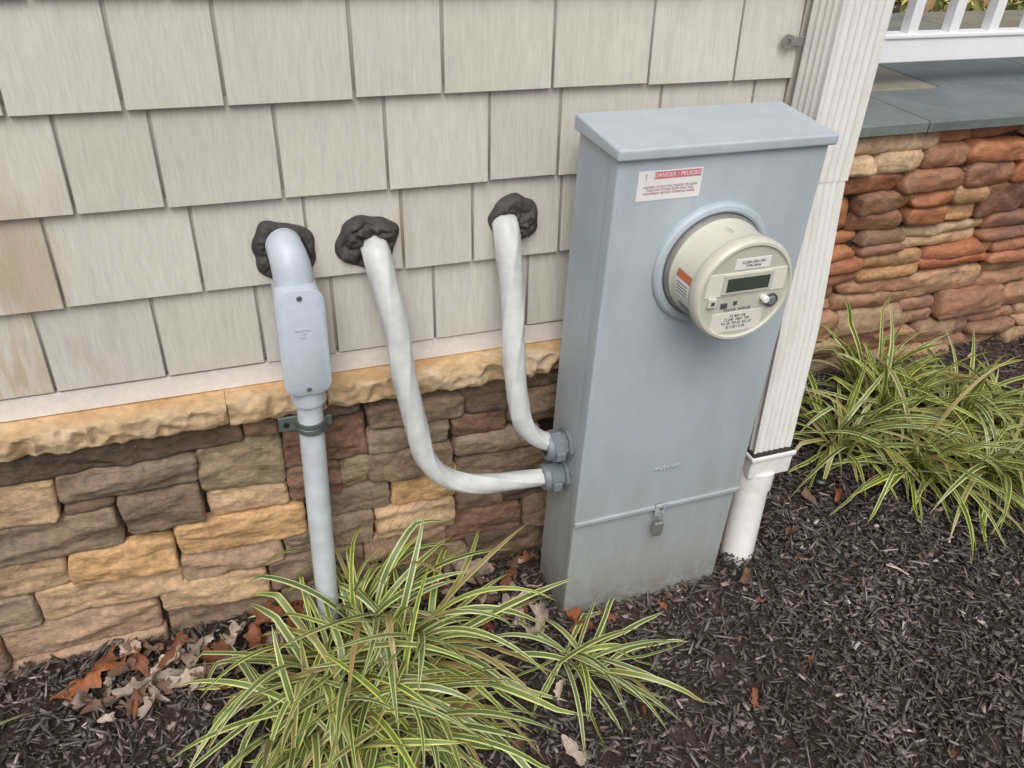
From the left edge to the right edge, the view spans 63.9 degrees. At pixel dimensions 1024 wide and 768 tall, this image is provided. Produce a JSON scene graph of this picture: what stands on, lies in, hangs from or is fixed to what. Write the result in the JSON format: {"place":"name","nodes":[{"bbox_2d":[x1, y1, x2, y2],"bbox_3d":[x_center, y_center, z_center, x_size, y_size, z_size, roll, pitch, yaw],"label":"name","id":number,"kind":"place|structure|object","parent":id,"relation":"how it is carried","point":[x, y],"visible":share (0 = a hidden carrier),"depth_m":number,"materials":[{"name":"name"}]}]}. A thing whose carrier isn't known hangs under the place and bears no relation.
{"place":"outdoors","nodes":[
{"label":"outdoors","id":0,"kind":"place"},
{"bbox_2d":[0,0,1023,767],"bbox_3d":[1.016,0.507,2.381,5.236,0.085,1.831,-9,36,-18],"label":"mulch","id":1,"kind":"object","parent":0,"point":[934,673],"visible":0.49,"depth_m":2.08,"materials":[{"name":"black wood"}]},
{"bbox_2d":[0,708,36,723],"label":"liriope plant","id":2,"kind":"object","parent":1,"relation":"on","point":[13,717],"visible":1,"depth_m":1.71,"materials":[{"name":"green plant"}]},
{"bbox_2d":[0,368,558,680],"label":"ledgestone veneer","id":3,"kind":"object","parent":1,"relation":"on","point":[107,581],"visible":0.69,"depth_m":1.95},
{"bbox_2d":[0,339,560,461],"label":"stone sill","id":4,"kind":"structure","parent":3,"relation":"on","point":[68,432],"depth_m":1.73,"materials":[{"name":"stone"}]},
{"bbox_2d":[0,320,562,422],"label":"starter trim","id":5,"kind":"structure","parent":4,"relation":"on","point":[61,402],"depth_m":1.74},
{"bbox_2d":[34,403,553,626],"bbox_3d":[-4.159,-0.444,3.145,8.240,1.140,4.998,-9,36,-18],"label":"foundation","id":6,"kind":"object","parent":1,"relation":"on","point":[545,424],"depth_m":2.05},
{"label":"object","id":7,"kind":"object","parent":6,"relation":"on","visible":0},
{"bbox_2d":[251,220,339,628],"bbox_3d":[-0.457,0.169,1.864,0.123,1.112,0.143,-9,36,-18],"label":"electrical conduit","id":8,"kind":"object","parent":7,"relation":"attached to","point":[284,255],"visible":0.99,"depth_m":1.64,"materials":[{"name":"grey plastic"}]},
{"bbox_2d":[0,0,786,387],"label":"siding underlay","id":9,"kind":"object","parent":7,"relation":"attached to","point":[102,6],"depth_m":1.54,"materials":[{"name":"grey"}]},
{"bbox_2d":[0,0,804,399],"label":"shingle siding","id":10,"kind":"object","parent":7,"relation":"attached to","point":[120,238],"visible":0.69,"depth_m":1.56,"materials":[{"name":"plastic"}]},
{"bbox_2d":[781,34,794,48],"bbox_3d":[0.586,-0.727,1.744,0.030,0.030,0.006,-9,36,-18],"label":"bracket eye","id":11,"kind":"object","parent":10,"relation":"attached to","point":[785,38],"visible":1,"depth_m":1.74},
{"bbox_2d":[787,35,803,46],"bbox_3d":[0.605,-0.732,1.752,0.040,0.022,0.006,-9,36,-18],"label":"downspout bracket","id":12,"kind":"object","parent":11,"relation":"attached to","point":[799,40],"visible":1,"depth_m":1.75,"materials":[{"name":"beige metal"}]},
{"bbox_2d":[783,0,813,105],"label":"corner post","id":13,"kind":"object","parent":7,"relation":"attached to","point":[791,82],"depth_m":1.79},
{"bbox_2d":[285,461,430,595],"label":"dry grass stalks","id":14,"kind":"object","parent":1,"relation":"on","point":[367,589],"visible":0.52,"depth_m":2.05,"materials":[{"name":"brown plant"}]},
{"bbox_2d":[169,510,588,767],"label":"liriope plant","id":15,"kind":"object","parent":1,"relation":"on","point":[391,688],"visible":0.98,"depth_m":1.87,"materials":[{"name":"green plant"}]},
{"bbox_2d":[27,364,989,765],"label":"fallen leaves","id":16,"kind":"object","parent":1,"relation":"on","point":[165,678],"visible":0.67,"depth_m":1.99,"materials":[{"name":"brown plant"}]},
{"bbox_2d":[462,591,707,762],"bbox_3d":[0.172,0.674,1.959,0.603,0.165,0.441,-2,35,-7],"label":"liriope plant","id":17,"kind":"object","parent":1,"relation":"on","point":[586,651],"visible":0.98,"depth_m":2.01,"materials":[{"name":"green plant"}]},
{"bbox_2d":[537,101,838,615],"bbox_3d":[0.347,0.070,1.898,0.526,1.310,0.327,-9,36,-18],"label":"electric meter box","id":18,"kind":"object","parent":1,"relation":"on","point":[689,226],"visible":1,"depth_m":1.72,"materials":[{"name":"grey metal"}]},
{"bbox_2d":[335,215,544,493],"bbox_3d":[-0.126,-0.024,1.776,0.503,0.650,0.163,6,34,5],"label":"service cable","id":19,"kind":"object","parent":18,"relation":"attached to","point":[367,243],"visible":1,"depth_m":1.70,"materials":[{"name":"white plastic"}]},
{"bbox_2d":[488,193,550,450],"bbox_3d":[0.037,-0.118,1.827,0.143,0.572,0.223,-9,36,-18],"label":"service cable","id":20,"kind":"object","parent":18,"relation":"attached to","point":[512,220],"visible":0.98,"depth_m":1.76,"materials":[{"name":"white plastic"}]},
{"bbox_2d":[720,0,894,565],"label":"downspout","id":21,"kind":"object","parent":1,"relation":"on","point":[842,48],"visible":0.66,"depth_m":1.93,"materials":[{"name":"paint"}]},
{"bbox_2d":[807,471,830,492],"bbox_3d":[0.998,0.318,2.664,0.068,0.050,0.068,-9,36,-18],"label":"irrigation cap","id":22,"kind":"object","parent":1,"relation":"on","point":[819,480],"visible":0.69,"depth_m":2.64,"materials":[{"name":"black plastic"}]},
{"bbox_2d":[788,288,1023,559],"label":"liriope plant","id":23,"kind":"object","parent":1,"relation":"on","point":[954,419],"visible":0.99,"depth_m":2.74,"materials":[{"name":"green plant"}]},
{"bbox_2d":[810,10,1023,372],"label":"stone porch","id":24,"kind":"object","parent":1,"relation":"on","point":[930,227],"visible":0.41,"depth_m":3.06,"materials":[{"name":"brown stone"}]},
{"bbox_2d":[878,0,1023,63],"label":"porch railing","id":25,"kind":"object","parent":24,"relation":"on","point":[909,41],"visible":0.27,"depth_m":3.01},
{"bbox_2d":[892,0,1023,12],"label":"distant shrubs","id":26,"kind":"object","parent":1,"relation":"on","point":[937,5],"visible":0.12,"depth_m":8.93,"materials":[{"name":"green plant"}]}
]}

